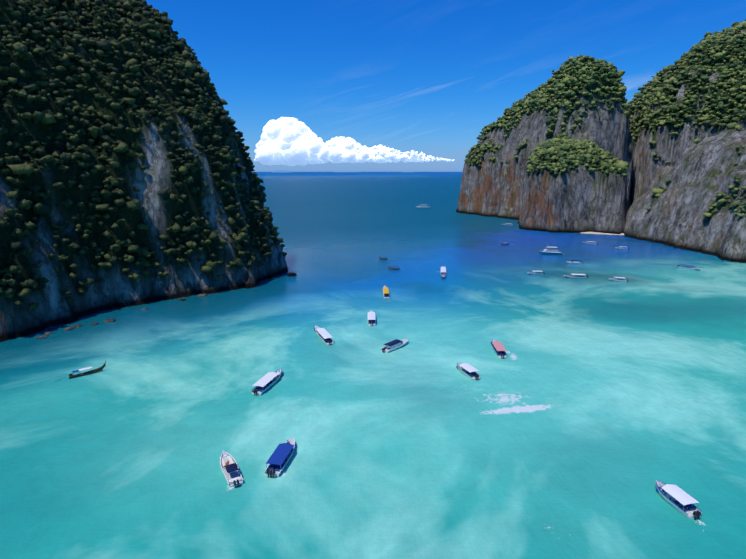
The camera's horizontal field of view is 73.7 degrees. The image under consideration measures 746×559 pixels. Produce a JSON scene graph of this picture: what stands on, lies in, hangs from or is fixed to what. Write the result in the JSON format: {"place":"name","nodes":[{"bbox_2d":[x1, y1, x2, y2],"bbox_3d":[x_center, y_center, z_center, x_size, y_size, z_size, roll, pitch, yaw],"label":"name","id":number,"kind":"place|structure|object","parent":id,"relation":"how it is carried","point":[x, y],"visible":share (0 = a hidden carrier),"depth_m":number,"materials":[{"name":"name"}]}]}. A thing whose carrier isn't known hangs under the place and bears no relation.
{"place":"outdoors","nodes":[
{"label":"outdoors","id":0,"kind":"place"},
{"bbox_2d":[254,117,454,165],"bbox_3d":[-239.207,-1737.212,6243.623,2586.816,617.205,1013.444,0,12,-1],"label":"cloud","id":1,"kind":"structure","parent":0,"point":[290,141],"depth_m":5924.78,"materials":[{"name":"white"}]},
{"bbox_2d":[0,172,745,558],"bbox_3d":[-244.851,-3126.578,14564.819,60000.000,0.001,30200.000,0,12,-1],"label":"sea water","id":2,"kind":"structure","parent":0,"point":[584,416],"depth_m":133.20,"materials":[{"name":"teal liquid"}]},
{"bbox_2d":[55,361,105,381],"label":"longtail boat","id":3,"kind":"object","parent":2,"relation":"on","point":[99,369],"visible":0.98,"depth_m":151.51,"materials":[{"name":"brown"}]},
{"bbox_2d":[36,291,223,338],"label":"shore rocks","id":4,"kind":"object","parent":2,"relation":"in","point":[93,323],"visible":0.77,"depth_m":200.53,"materials":[{"name":"stone"}]},
{"bbox_2d":[0,0,287,341],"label":"cliff rock","id":5,"kind":"object","parent":2,"relation":"in","point":[117,288],"visible":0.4,"depth_m":230.67,"materials":[{"name":"grey stone"}]},
{"bbox_2d":[0,0,286,310],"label":"trees","id":6,"kind":"object","parent":5,"relation":"on","point":[44,117],"visible":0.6,"depth_m":232.25,"materials":[{"name":"green plant"}]},
{"bbox_2d":[220,450,242,487],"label":"speedboat","id":7,"kind":"object","parent":2,"relation":"on","point":[231,470],"visible":0.96,"depth_m":101.44,"materials":[{"name":"white"}]},
{"bbox_2d":[251,369,282,395],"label":"boat","id":8,"kind":"object","parent":2,"relation":"on","point":[263,384],"visible":0.98,"depth_m":142.35,"materials":[{"name":"white plastic"}]},
{"bbox_2d":[264,437,296,477],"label":"boat","id":9,"kind":"object","parent":2,"relation":"on","point":[279,459],"visible":1,"depth_m":104.48,"materials":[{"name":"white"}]},
{"bbox_2d":[314,325,333,344],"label":"boat","id":10,"kind":"object","parent":2,"relation":"on","point":[324,335],"visible":1,"depth_m":182.39,"materials":[{"name":"white plastic"}]},
{"bbox_2d":[272,170,409,172],"bbox_3d":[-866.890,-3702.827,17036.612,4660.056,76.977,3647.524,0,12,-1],"label":"distant islands","id":11,"kind":"object","parent":2,"relation":"in","point":[280,171],"visible":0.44,"depth_m":15312.56,"materials":[{"name":"blue"}]},
{"bbox_2d":[367,310,375,325],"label":"boat","id":12,"kind":"object","parent":2,"relation":"on","point":[371,318],"visible":0.98,"depth_m":203.40,"materials":[{"name":"white"}]},
{"bbox_2d":[383,286,388,297],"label":"boat","id":13,"kind":"object","parent":2,"relation":"on","point":[386,291],"visible":1,"depth_m":247.14,"materials":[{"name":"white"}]},
{"bbox_2d":[381,338,408,352],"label":"boat","id":14,"kind":"object","parent":2,"relation":"on","point":[392,345],"visible":0.98,"depth_m":173.19,"materials":[{"name":"white"}]},
{"bbox_2d":[416,204,429,207],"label":"boat","id":15,"kind":"object","parent":2,"relation":"on","point":[421,206],"visible":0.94,"depth_m":835.86,"materials":[{"name":"white plastic"}]},
{"bbox_2d":[440,267,445,277],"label":"boat","id":16,"kind":"object","parent":2,"relation":"on","point":[443,272],"visible":1,"depth_m":296.73,"materials":[{"name":"white"}]},
{"bbox_2d":[456,362,480,380],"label":"boat","id":17,"kind":"object","parent":2,"relation":"on","point":[467,370],"visible":1,"depth_m":151.04,"materials":[{"name":"white plastic"}]},
{"bbox_2d":[491,338,506,358],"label":"boat","id":18,"kind":"object","parent":2,"relation":"on","point":[499,349],"visible":1,"depth_m":169.01,"materials":[{"name":"white"}]},
{"bbox_2d":[527,271,544,274],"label":"speedboat","id":19,"kind":"object","parent":2,"relation":"on","point":[533,273],"visible":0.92,"depth_m":296.96,"materials":[{"name":"white plastic"}]},
{"bbox_2d":[456,59,633,233],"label":"cliff rock","id":20,"kind":"object","parent":2,"relation":"in","point":[582,198],"visible":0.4,"depth_m":564.40,"materials":[{"name":"grey stone"}]},
{"bbox_2d":[464,55,631,178],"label":"trees","id":21,"kind":"object","parent":20,"relation":"on","point":[558,145],"visible":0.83,"depth_m":569.69,"materials":[{"name":"green plant"}]},
{"bbox_2d":[539,245,562,254],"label":"boat","id":22,"kind":"object","parent":2,"relation":"on","point":[548,251],"visible":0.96,"depth_m":368.73,"materials":[{"name":"white"}]},
{"bbox_2d":[567,260,582,263],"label":"speedboat","id":23,"kind":"object","parent":2,"relation":"on","point":[574,262],"visible":0.96,"depth_m":332.75,"materials":[{"name":"white plastic"}]},
{"bbox_2d":[563,274,587,278],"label":"speedboat","id":24,"kind":"object","parent":2,"relation":"on","point":[574,276],"visible":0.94,"depth_m":288.06,"materials":[{"name":"white"}]},
{"bbox_2d":[583,241,596,244],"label":"speedboat","id":25,"kind":"object","parent":2,"relation":"on","point":[587,242],"visible":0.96,"depth_m":421.76,"materials":[{"name":"white"}]},
{"bbox_2d":[581,232,623,234],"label":"beach sand","id":26,"kind":"structure","parent":2,"relation":"in","point":[601,233],"depth_m":488.97,"materials":[{"name":"beige sand"}]},
{"bbox_2d":[608,277,627,281],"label":"speedboat","id":27,"kind":"object","parent":2,"relation":"on","point":[616,279],"visible":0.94,"depth_m":279.84,"materials":[{"name":"white"}]},
{"bbox_2d":[615,246,628,249],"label":"speedboat","id":28,"kind":"object","parent":2,"relation":"on","point":[619,247],"visible":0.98,"depth_m":393.56,"materials":[{"name":"white plastic"}]},
{"bbox_2d":[655,479,701,519],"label":"boat","id":29,"kind":"object","parent":2,"relation":"on","point":[679,499],"visible":0.98,"depth_m":91.77,"materials":[{"name":"white plastic"}]},
{"bbox_2d":[623,29,745,262],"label":"cliff rock","id":30,"kind":"object","parent":2,"relation":"in","point":[703,172],"visible":0.5,"depth_m":429.55,"materials":[{"name":"grey stone"}]},
{"bbox_2d":[627,19,745,218],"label":"trees","id":31,"kind":"object","parent":30,"relation":"on","point":[657,96],"visible":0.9,"depth_m":553.67,"materials":[{"name":"green plant"}]},
{"bbox_2d":[677,264,700,269],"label":"speedboat","id":32,"kind":"object","parent":2,"relation":"on","point":[690,268],"visible":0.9,"depth_m":314.80,"materials":[{"name":"white plastic"}]},
{"bbox_2d":[146,0,745,171],"label":"sky","id":33,"kind":"structure","parent":0,"point":[427,77],"materials":[{"name":"blue"}]}
]}

